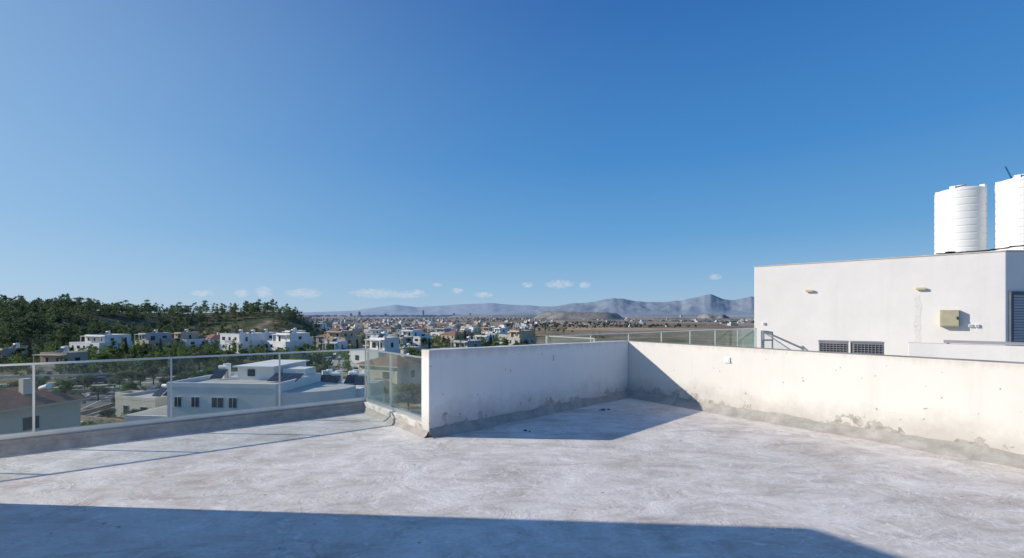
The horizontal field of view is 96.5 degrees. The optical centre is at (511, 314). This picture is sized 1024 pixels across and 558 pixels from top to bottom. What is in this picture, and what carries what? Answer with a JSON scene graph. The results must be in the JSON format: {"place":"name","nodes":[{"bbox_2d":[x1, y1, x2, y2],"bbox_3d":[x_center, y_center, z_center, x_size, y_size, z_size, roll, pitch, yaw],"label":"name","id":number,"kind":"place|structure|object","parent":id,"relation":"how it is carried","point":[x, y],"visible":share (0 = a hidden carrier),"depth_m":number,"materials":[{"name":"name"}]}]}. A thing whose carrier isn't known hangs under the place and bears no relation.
{"place":"outdoors","nodes":[
{"label":"outdoors","id":0,"kind":"place"},
{"bbox_2d":[81,382,160,423],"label":"road","id":1,"kind":"structure","parent":0,"point":[104,399],"depth_m":79.58,"materials":[{"name":"asphalt"}]},
{"bbox_2d":[2,355,420,388],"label":"road","id":2,"kind":"structure","parent":0,"point":[150,380],"depth_m":100.92,"materials":[{"name":"asphalt"}]},
{"bbox_2d":[89,376,108,383],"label":"parked car","id":3,"kind":"object","parent":2,"relation":"on","point":[104,379],"visible":0.69,"depth_m":100.07,"materials":[{"name":"paint"}]},
{"bbox_2d":[186,303,553,314],"bbox_3d":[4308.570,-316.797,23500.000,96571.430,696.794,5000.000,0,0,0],"label":"mountain range","id":4,"kind":"structure","parent":0,"point":[480,309],"depth_m":23899.50,"materials":[{"name":"stone"}]},
{"bbox_2d":[0,309,753,424],"bbox_3d":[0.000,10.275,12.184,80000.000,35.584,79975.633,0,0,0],"label":"ground","id":5,"kind":"structure","parent":0,"point":[261,321],"depth_m":361.62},
{"bbox_2d":[3,380,18,387],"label":"olive tree","id":6,"kind":"object","parent":5,"relation":"on","point":[14,384],"visible":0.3,"depth_m":77.08,"materials":[{"name":"green plant"}]},
{"bbox_2d":[0,343,33,367],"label":"white house","id":7,"kind":"structure","parent":5,"relation":"on","point":[6,351],"depth_m":146.69,"materials":[{"name":"paint"}]},
{"bbox_2d":[12,347,25,369],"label":"pine tree","id":8,"kind":"object","parent":5,"relation":"on","point":[18,349],"visible":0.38,"depth_m":135.01,"materials":[{"name":"green plant"}]},
{"bbox_2d":[26,341,32,366],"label":"cypress tree","id":9,"kind":"object","parent":5,"relation":"on","point":[29,354],"visible":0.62,"depth_m":133.26,"materials":[{"name":"green plant"}]},
{"bbox_2d":[31,375,50,388],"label":"olive tree","id":10,"kind":"object","parent":5,"relation":"on","point":[40,381],"visible":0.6,"depth_m":83.79,"materials":[{"name":"green plant"}]},
{"bbox_2d":[0,378,90,434],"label":"tiled roof house","id":11,"kind":"structure","parent":5,"relation":"on","point":[55,410],"depth_m":44.88,"materials":[{"name":"paint"}]},
{"bbox_2d":[3,346,98,379],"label":"white house","id":12,"kind":"structure","parent":5,"relation":"on","point":[52,356],"depth_m":116.39,"materials":[{"name":"paint"}]},
{"bbox_2d":[53,378,75,393],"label":"olive tree","id":13,"kind":"object","parent":5,"relation":"on","point":[67,384],"visible":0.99,"depth_m":79.66,"materials":[{"name":"green plant"}]},
{"bbox_2d":[59,336,70,342],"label":"olive tree","id":14,"kind":"object","parent":5,"relation":"on","point":[64,338],"visible":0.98,"depth_m":233.18,"materials":[{"name":"green plant"}]},
{"bbox_2d":[0,369,163,377],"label":"garden wall","id":15,"kind":"structure","parent":5,"relation":"on","point":[56,375],"depth_m":109.59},
{"bbox_2d":[72,374,93,388],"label":"olive tree","id":16,"kind":"object","parent":5,"relation":"on","point":[84,379],"visible":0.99,"depth_m":85.41,"materials":[{"name":"green plant"}]},
{"bbox_2d":[51,387,118,393],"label":"garden wall","id":17,"kind":"structure","parent":5,"relation":"on","point":[89,390],"depth_m":81.87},
{"bbox_2d":[81,403,114,414],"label":"garden wall","id":18,"kind":"structure","parent":5,"relation":"on","point":[92,410],"depth_m":67.84,"materials":[{"name":"stone"}]},
{"bbox_2d":[89,386,109,400],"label":"olive tree","id":19,"kind":"object","parent":5,"relation":"on","point":[96,389],"visible":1,"depth_m":77.95,"materials":[{"name":"green plant"}]},
{"bbox_2d":[69,331,131,356],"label":"white house","id":20,"kind":"structure","parent":5,"relation":"on","point":[98,340],"depth_m":190.79,"materials":[{"name":"paint"}]},
{"bbox_2d":[95,352,114,371],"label":"olive tree","id":21,"kind":"object","parent":5,"relation":"on","point":[102,356],"visible":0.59,"depth_m":126.42,"materials":[{"name":"green plant"}]},
{"bbox_2d":[98,408,116,417],"bbox_3d":[-54.741,13.839,61.791,2.144,2.357,1.402,0,0,-19],"label":"olive tree","id":22,"kind":"object","parent":5,"relation":"on","point":[107,413],"visible":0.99,"depth_m":61.82,"materials":[{"name":"green plant"}]},
{"bbox_2d":[108,341,116,350],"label":"pine tree","id":23,"kind":"object","parent":5,"relation":"on","point":[112,345],"visible":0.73,"depth_m":186.34,"materials":[{"name":"green plant"}]},
{"bbox_2d":[107,378,123,391],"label":"olive tree","id":24,"kind":"object","parent":5,"relation":"on","point":[112,381],"visible":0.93,"depth_m":87.89,"materials":[{"name":"green plant"}]},
{"bbox_2d":[81,384,166,424],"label":"white house","id":25,"kind":"structure","parent":5,"relation":"on","point":[126,401],"depth_m":65.43,"materials":[{"name":"paint"}]},
{"bbox_2d":[112,370,136,384],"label":"olive tree","id":26,"kind":"object","parent":5,"relation":"on","point":[131,374],"visible":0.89,"depth_m":92.11,"materials":[{"name":"green plant"}]},
{"bbox_2d":[120,340,129,368],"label":"cypress tree","id":27,"kind":"object","parent":5,"relation":"on","point":[125,347],"visible":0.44,"depth_m":133.74,"materials":[{"name":"green plant"}]},
{"bbox_2d":[119,380,141,390],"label":"olive tree","id":28,"kind":"object","parent":5,"relation":"on","point":[132,385],"visible":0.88,"depth_m":79.57,"materials":[{"name":"green plant"}]},
{"bbox_2d":[127,408,140,414],"bbox_3d":[-49.390,13.692,60.105,1.618,2.619,2.549,0,0,-18],"label":"olive tree","id":29,"kind":"object","parent":5,"relation":"on","point":[134,411],"visible":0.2,"depth_m":59.87,"materials":[{"name":"green plant"}]},
{"bbox_2d":[132,345,138,369],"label":"cypress tree","id":30,"kind":"object","parent":5,"relation":"on","point":[134,355],"visible":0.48,"depth_m":129.09,"materials":[{"name":"green plant"}]},
{"bbox_2d":[134,371,148,385],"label":"olive tree","id":31,"kind":"object","parent":5,"relation":"on","point":[141,375],"visible":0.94,"depth_m":94.63,"materials":[{"name":"green plant"}]},
{"bbox_2d":[140,360,154,368],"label":"olive tree","id":32,"kind":"object","parent":5,"relation":"on","point":[146,362],"visible":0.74,"depth_m":117.46,"materials":[{"name":"green plant"}]},
{"bbox_2d":[0,356,300,425],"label":"shrubs","id":33,"kind":"object","parent":5,"relation":"on","point":[139,389],"visible":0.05,"depth_m":89.35,"materials":[{"name":"green plant"}]},
{"bbox_2d":[143,366,160,383],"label":"olive tree","id":34,"kind":"object","parent":5,"relation":"on","point":[153,370],"visible":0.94,"depth_m":97.21,"materials":[{"name":"green plant"}]},
{"bbox_2d":[134,329,176,353],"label":"white house","id":35,"kind":"structure","parent":5,"relation":"on","point":[153,338],"depth_m":212.78,"materials":[{"name":"paint"}]},
{"bbox_2d":[0,293,325,346],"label":"hill forest","id":36,"kind":"object","parent":5,"relation":"on","point":[19,307],"visible":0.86,"depth_m":294.28,"materials":[{"name":"plant"}]},
{"bbox_2d":[155,355,174,367],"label":"olive tree","id":37,"kind":"object","parent":5,"relation":"on","point":[161,361],"visible":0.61,"depth_m":120.56,"materials":[{"name":"green plant"}]},
{"bbox_2d":[158,377,178,387],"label":"olive tree","id":38,"kind":"object","parent":5,"relation":"on","point":[162,380],"visible":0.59,"depth_m":84.73,"materials":[{"name":"green plant"}]},
{"bbox_2d":[163,367,178,377],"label":"olive tree","id":39,"kind":"object","parent":5,"relation":"on","point":[167,371],"visible":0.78,"depth_m":99.90,"materials":[{"name":"green plant"}]},
{"bbox_2d":[172,356,185,372],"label":"pine tree","id":40,"kind":"object","parent":5,"relation":"on","point":[181,360],"visible":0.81,"depth_m":111.92,"materials":[{"name":"green plant"}]},
{"bbox_2d":[174,373,188,379],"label":"olive tree","id":41,"kind":"object","parent":5,"relation":"on","point":[182,376],"visible":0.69,"depth_m":87.26,"materials":[{"name":"green plant"}]},
{"bbox_2d":[171,329,205,348],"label":"white house","id":42,"kind":"structure","parent":5,"relation":"on","point":[191,338],"depth_m":223.12,"materials":[{"name":"paint"}]},
{"bbox_2d":[187,371,204,377],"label":"olive tree","id":43,"kind":"object","parent":5,"relation":"on","point":[194,374],"visible":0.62,"depth_m":91.78,"materials":[{"name":"green plant"}]},
{"bbox_2d":[189,352,209,370],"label":"olive tree","id":44,"kind":"object","parent":5,"relation":"on","point":[204,361],"visible":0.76,"depth_m":123.75,"materials":[{"name":"green plant"}]},
{"bbox_2d":[197,332,219,348],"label":"tiled roof house","id":45,"kind":"structure","parent":5,"relation":"on","point":[211,337],"depth_m":227.30,"materials":[{"name":"paint"}]},
{"bbox_2d":[202,367,215,375],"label":"olive tree","id":46,"kind":"object","parent":5,"relation":"on","point":[210,371],"visible":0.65,"depth_m":95.72,"materials":[{"name":"green plant"}]},
{"bbox_2d":[224,356,237,370],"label":"olive tree","id":47,"kind":"object","parent":5,"relation":"on","point":[231,359],"visible":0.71,"depth_m":124.94,"materials":[{"name":"green plant"}]},
{"bbox_2d":[232,356,243,368],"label":"pine tree","id":48,"kind":"object","parent":5,"relation":"on","point":[240,361],"visible":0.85,"depth_m":119.74,"materials":[{"name":"green plant"}]},
{"bbox_2d":[125,360,355,421],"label":"white house","id":49,"kind":"structure","parent":5,"relation":"on","point":[222,388],"depth_m":53.81,"materials":[{"name":"paint"}]},
{"bbox_2d":[220,329,264,357],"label":"white house","id":50,"kind":"structure","parent":5,"relation":"on","point":[243,338],"depth_m":181.60,"materials":[{"name":"paint"}]},
{"bbox_2d":[252,329,278,339],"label":"white house","id":51,"kind":"structure","parent":5,"relation":"on","point":[268,335],"depth_m":199.27,"materials":[{"name":"paint"}]},
{"bbox_2d":[263,329,310,355],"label":"white house","id":52,"kind":"structure","parent":5,"relation":"on","point":[292,338],"depth_m":180.70,"materials":[{"name":"paint"}]},
{"bbox_2d":[282,328,313,345],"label":"white house","id":53,"kind":"structure","parent":5,"relation":"on","point":[311,338],"depth_m":240.43,"materials":[{"name":"paint"}]},
{"bbox_2d":[0,323,604,376],"bbox_3d":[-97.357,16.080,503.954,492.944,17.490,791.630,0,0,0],"label":"town trees","id":54,"kind":"object","parent":5,"relation":"on","point":[211,349],"visible":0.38,"depth_m":141.21,"materials":[{"name":"green plant"}]},
{"bbox_2d":[301,357,313,366],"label":"olive tree","id":55,"kind":"object","parent":5,"relation":"on","point":[310,362],"visible":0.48,"depth_m":117.69,"materials":[{"name":"green plant"}]},
{"bbox_2d":[314,333,326,346],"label":"tiled roof house","id":56,"kind":"structure","parent":5,"relation":"on","point":[319,338],"depth_m":248.71,"materials":[{"name":"paint"}]},
{"bbox_2d":[313,321,330,331],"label":"white house","id":57,"kind":"structure","parent":5,"relation":"on","point":[321,327],"depth_m":365.10,"materials":[{"name":"paint"}]},
{"bbox_2d":[316,367,328,373],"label":"olive tree","id":58,"kind":"object","parent":5,"relation":"on","point":[319,370],"visible":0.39,"depth_m":91.06,"materials":[{"name":"green plant"}]},
{"bbox_2d":[309,353,349,370],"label":"white house","id":59,"kind":"structure","parent":5,"relation":"on","point":[335,361],"depth_m":123.30,"materials":[{"name":"paint"}]},
{"bbox_2d":[322,337,349,356],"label":"white house","id":60,"kind":"structure","parent":5,"relation":"on","point":[340,344],"depth_m":169.59,"materials":[{"name":"paint"}]},
{"bbox_2d":[316,328,362,349],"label":"white house","id":61,"kind":"structure","parent":5,"relation":"on","point":[341,334],"depth_m":225.13,"materials":[{"name":"paint"}]},
{"bbox_2d":[321,369,366,401],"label":"white house","id":62,"kind":"structure","parent":5,"relation":"on","point":[356,377],"depth_m":64.76,"materials":[{"name":"paint"}]},
{"bbox_2d":[333,331,400,375],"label":"white house","id":63,"kind":"structure","parent":5,"relation":"on","point":[383,341],"depth_m":115.75,"materials":[{"name":"paint"}]},
{"bbox_2d":[365,327,384,343],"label":"white house","id":64,"kind":"structure","parent":5,"relation":"on","point":[376,331],"depth_m":296.71,"materials":[{"name":"paint"}]},
{"bbox_2d":[363,332,396,345],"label":"white house","id":65,"kind":"structure","parent":5,"relation":"on","point":[387,336],"depth_m":260.23,"materials":[{"name":"paint"}]},
{"bbox_2d":[354,350,421,398],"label":"tiled roof house","id":66,"kind":"structure","parent":5,"relation":"on","point":[408,370],"depth_m":81.48,"materials":[{"name":"paint"}]},
{"bbox_2d":[393,328,405,335],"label":"white house","id":67,"kind":"structure","parent":5,"relation":"on","point":[399,331],"depth_m":447.28,"materials":[{"name":"paint"}]},
{"bbox_2d":[399,334,413,345],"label":"white house","id":68,"kind":"structure","parent":5,"relation":"on","point":[402,339],"depth_m":222.41,"materials":[{"name":"paint"}]},
{"bbox_2d":[396,382,421,409],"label":"olive tree","id":69,"kind":"object","parent":5,"relation":"on","point":[403,387],"visible":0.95,"depth_m":69.89,"materials":[{"name":"green plant"}]},
{"bbox_2d":[399,343,419,353],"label":"white house","id":70,"kind":"structure","parent":5,"relation":"on","point":[408,345],"depth_m":188.85,"materials":[{"name":"paint"}]},
{"bbox_2d":[401,327,431,347],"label":"white house","id":71,"kind":"structure","parent":5,"relation":"on","point":[415,333],"depth_m":241.80,"materials":[{"name":"paint"}]},
{"bbox_2d":[431,326,450,340],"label":"white house","id":72,"kind":"structure","parent":5,"relation":"on","point":[437,331],"depth_m":343.92,"materials":[{"name":"paint"}]},
{"bbox_2d":[438,329,465,342],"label":"tiled roof house","id":73,"kind":"structure","parent":5,"relation":"on","point":[450,335],"depth_m":291.00,"materials":[{"name":"paint"}]},
{"bbox_2d":[440,336,482,347],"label":"white house","id":74,"kind":"structure","parent":5,"relation":"on","point":[468,341],"depth_m":175.59,"materials":[{"name":"paint"}]},
{"bbox_2d":[473,332,502,344],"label":"white house","id":75,"kind":"structure","parent":5,"relation":"on","point":[483,335],"depth_m":247.93,"materials":[{"name":"paint"}]},
{"bbox_2d":[481,325,494,333],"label":"white house","id":76,"kind":"structure","parent":5,"relation":"on","point":[488,329],"depth_m":384.00,"materials":[{"name":"paint"}]},
{"bbox_2d":[297,310,682,316],"bbox_3d":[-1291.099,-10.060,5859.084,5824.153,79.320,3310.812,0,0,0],"label":"city skyline","id":77,"kind":"structure","parent":5,"relation":"on","point":[360,315],"depth_m":4783.95},
{"bbox_2d":[485,326,506,333],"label":"white house","id":78,"kind":"structure","parent":5,"relation":"on","point":[502,330],"depth_m":353.66,"materials":[{"name":"paint"}]},
{"bbox_2d":[497,332,509,340],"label":"white house","id":79,"kind":"structure","parent":5,"relation":"on","point":[502,336],"depth_m":271.68,"materials":[{"name":"paint"}]},
{"bbox_2d":[507,327,536,344],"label":"white house","id":80,"kind":"structure","parent":5,"relation":"on","point":[524,334],"depth_m":216.21,"materials":[{"name":"paint"}]},
{"bbox_2d":[298,317,753,327],"bbox_3d":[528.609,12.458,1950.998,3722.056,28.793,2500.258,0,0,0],"label":"distant trees","id":81,"kind":"object","parent":5,"relation":"on","point":[581,324],"visible":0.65,"depth_m":1190.90,"materials":[{"name":"green plant"}]},
{"bbox_2d":[302,316,753,333],"bbox_3d":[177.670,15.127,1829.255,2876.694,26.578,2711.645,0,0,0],"label":"distant town","id":82,"kind":"object","parent":5,"relation":"on","point":[432,324],"visible":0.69,"depth_m":849.67,"materials":[{"name":"concrete"}]},
{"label":"lower storeys","id":83,"kind":"object","parent":5,"relation":"on","visible":0},
{"bbox_2d":[547,336,594,343],"bbox_3d":[1.204,0.979,9.550,0.060,1.022,1.294,0,0,-42],"label":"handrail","id":84,"kind":"object","parent":83,"relation":"on","point":[571,337],"visible":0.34,"depth_m":9.48,"materials":[{"name":"metal"}]},
{"bbox_2d":[546,328,756,346],"bbox_3d":[4.609,0.964,12.906,9.736,0.992,0.060,0,0,-37],"label":"glass railing","id":85,"kind":"object","parent":83,"relation":"on","point":[749,337],"visible":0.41,"depth_m":15.28,"materials":[{"name":"metal"}]},
{"bbox_2d":[762,330,803,349],"bbox_3d":[8.813,1.012,14.899,1.180,0.977,0.271,0,0,21],"label":"pipe handrail","id":86,"kind":"object","parent":83,"relation":"on","point":[773,335],"visible":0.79,"depth_m":14.94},
{"bbox_2d":[818,340,848,352],"bbox_3d":[7.782,1.065,10.954,0.738,0.865,0.356,0,0,34],"label":"air conditioner","id":87,"kind":"object","parent":83,"relation":"on","point":[833,345],"visible":0.31,"depth_m":10.87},
{"bbox_2d":[850,341,884,354],"bbox_3d":[8.347,1.065,10.640,0.738,0.865,0.356,0,0,29],"label":"air conditioner","id":88,"kind":"object","parent":83,"relation":"on","point":[869,347],"visible":0.38,"depth_m":10.55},
{"bbox_2d":[754,251,1023,355],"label":"roof room walls","id":89,"kind":"structure","parent":83,"relation":"on","point":[866,300],"depth_m":13.60,"materials":[{"name":"paint"}]},
{"bbox_2d":[754,250,1023,266],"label":"coping","id":90,"kind":"object","parent":89,"relation":"on","point":[897,257],"visible":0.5,"depth_m":13.36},
{"bbox_2d":[934,184,986,254],"bbox_3d":[13.720,-2.830,14.000,1.160,2.200,1.160,0,0,0],"label":"water tank","id":91,"kind":"object","parent":90,"relation":"on","point":[960,218],"visible":0.97,"depth_m":13.58,"materials":[{"name":"white plastic"}]},
{"bbox_2d":[936,245,1023,253],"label":"roof cable","id":92,"kind":"object","parent":90,"relation":"on","point":[948,252],"visible":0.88,"depth_m":12.49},
{"bbox_2d":[995,174,1023,250],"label":"water tank","id":93,"kind":"object","parent":90,"relation":"on","point":[1009,212],"visible":0.93,"depth_m":12.92,"materials":[{"name":"white plastic"}]},
{"bbox_2d":[913,295,921,342],"bbox_3d":[11.665,0.375,13.152,0.194,1.850,0.001,0,0,42],"label":"render patch","id":94,"kind":"object","parent":89,"relation":"attached to","point":[916,322],"visible":0.73,"depth_m":13.15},
{"bbox_2d":[940,310,959,326],"bbox_3d":[12.098,0.110,12.634,0.400,0.460,0.198,0,0,42],"label":"electric box","id":95,"kind":"object","parent":89,"relation":"attached to","point":[949,318],"visible":1,"depth_m":12.58,"materials":[{"name":"beige metal"}]},
{"bbox_2d":[1009,291,1023,345],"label":"louvred shutter","id":96,"kind":"object","parent":89,"relation":"attached to","point":[1016,318],"visible":0.72,"depth_m":11.99,"materials":[{"name":"metal"}]},
{"bbox_2d":[449,315,536,316],"bbox_3d":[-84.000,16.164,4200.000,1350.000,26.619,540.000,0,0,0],"label":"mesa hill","id":97,"kind":"structure","parent":0,"point":[494,316],"depth_m":4019.98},
{"bbox_2d":[0,0,1023,312],"label":"sky","id":98,"kind":"structure","parent":0,"point":[307,155],"materials":[{"name":"blue"}]},
{"bbox_2d":[534,311,624,319],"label":"mesa hill","id":99,"kind":"structure","parent":0,"point":[561,315],"depth_m":2250.19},
{"bbox_2d":[496,294,753,314],"bbox_3d":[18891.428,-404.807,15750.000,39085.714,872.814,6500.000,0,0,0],"label":"mountain range","id":100,"kind":"structure","parent":0,"point":[709,304],"depth_m":16009.70,"materials":[{"name":"stone"}]},
{"bbox_2d":[620,315,698,316],"bbox_3d":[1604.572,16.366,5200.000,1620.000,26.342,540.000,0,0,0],"label":"mesa hill","id":101,"kind":"structure","parent":0,"point":[658,315],"depth_m":5017.59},
{"bbox_2d":[697,314,728,318],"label":"mesa hill","id":102,"kind":"structure","parent":0,"point":[717,316],"depth_m":2923.13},
{"bbox_2d":[908,342,1023,361],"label":"neighbour low wall","id":103,"kind":"structure","parent":0,"point":[987,352],"depth_m":10.55,"materials":[{"name":"paint"}]},
{"bbox_2d":[943,340,1023,345],"bbox_3d":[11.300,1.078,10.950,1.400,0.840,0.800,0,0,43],"label":"coping","id":104,"kind":"object","parent":103,"relation":"on","point":[984,342],"visible":0.46,"depth_m":10.76,"materials":[{"name":"concrete"}]},
{"bbox_3d":[-0.325,8.610,0.753,22.551,13.980,16.955,0,0,0],"label":"terrace building","id":105,"kind":"object","parent":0,"visible":0},
{"bbox_2d":[0,398,1023,557],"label":"terrace floor","id":106,"kind":"structure","parent":105,"relation":"on","point":[629,478],"depth_m":4.06,"materials":[{"name":"concrete"}]},
{"bbox_2d":[0,401,363,455],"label":"railing curb","id":107,"kind":"structure","parent":106,"relation":"on","point":[53,442],"depth_m":6.05,"materials":[{"name":"concrete"}]},
{"bbox_2d":[0,349,365,439],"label":"glass railing","id":108,"kind":"object","parent":107,"relation":"on","point":[33,433],"visible":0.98,"depth_m":6.17,"materials":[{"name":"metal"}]},
{"bbox_2d":[362,402,428,437],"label":"railing curb","id":109,"kind":"structure","parent":106,"relation":"on","point":[406,423],"depth_m":6.64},
{"bbox_2d":[366,349,421,420],"bbox_3d":[-1.720,1.019,6.816,0.060,0.882,2.117,0,0,-40],"label":"glass railing","id":110,"kind":"object","parent":109,"relation":"on","point":[381,388],"visible":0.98,"depth_m":7.17,"materials":[{"name":"glass"}]},
{"bbox_2d":[422,341,627,436],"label":"parapet wall","id":111,"kind":"structure","parent":106,"relation":"on","point":[459,384],"depth_m":6.93,"materials":[{"name":"paint"}]},
{"bbox_2d":[430,390,627,437],"bbox_3d":[0.651,1.531,7.402,4.506,0.135,0.147,0,0,-42],"label":"cement cove","id":112,"kind":"object","parent":106,"relation":"on","point":[463,427],"visible":1,"depth_m":6.94,"materials":[{"name":"concrete"}]},
{"bbox_2d":[622,340,1023,454],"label":"parapet wall","id":113,"kind":"structure","parent":106,"relation":"on","point":[974,402],"depth_m":6.03,"materials":[{"name":"paint"}]},
{"bbox_2d":[628,390,1023,468],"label":"cement cove","id":114,"kind":"object","parent":106,"relation":"on","point":[972,452],"visible":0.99,"depth_m":5.94,"materials":[{"name":"concrete"}]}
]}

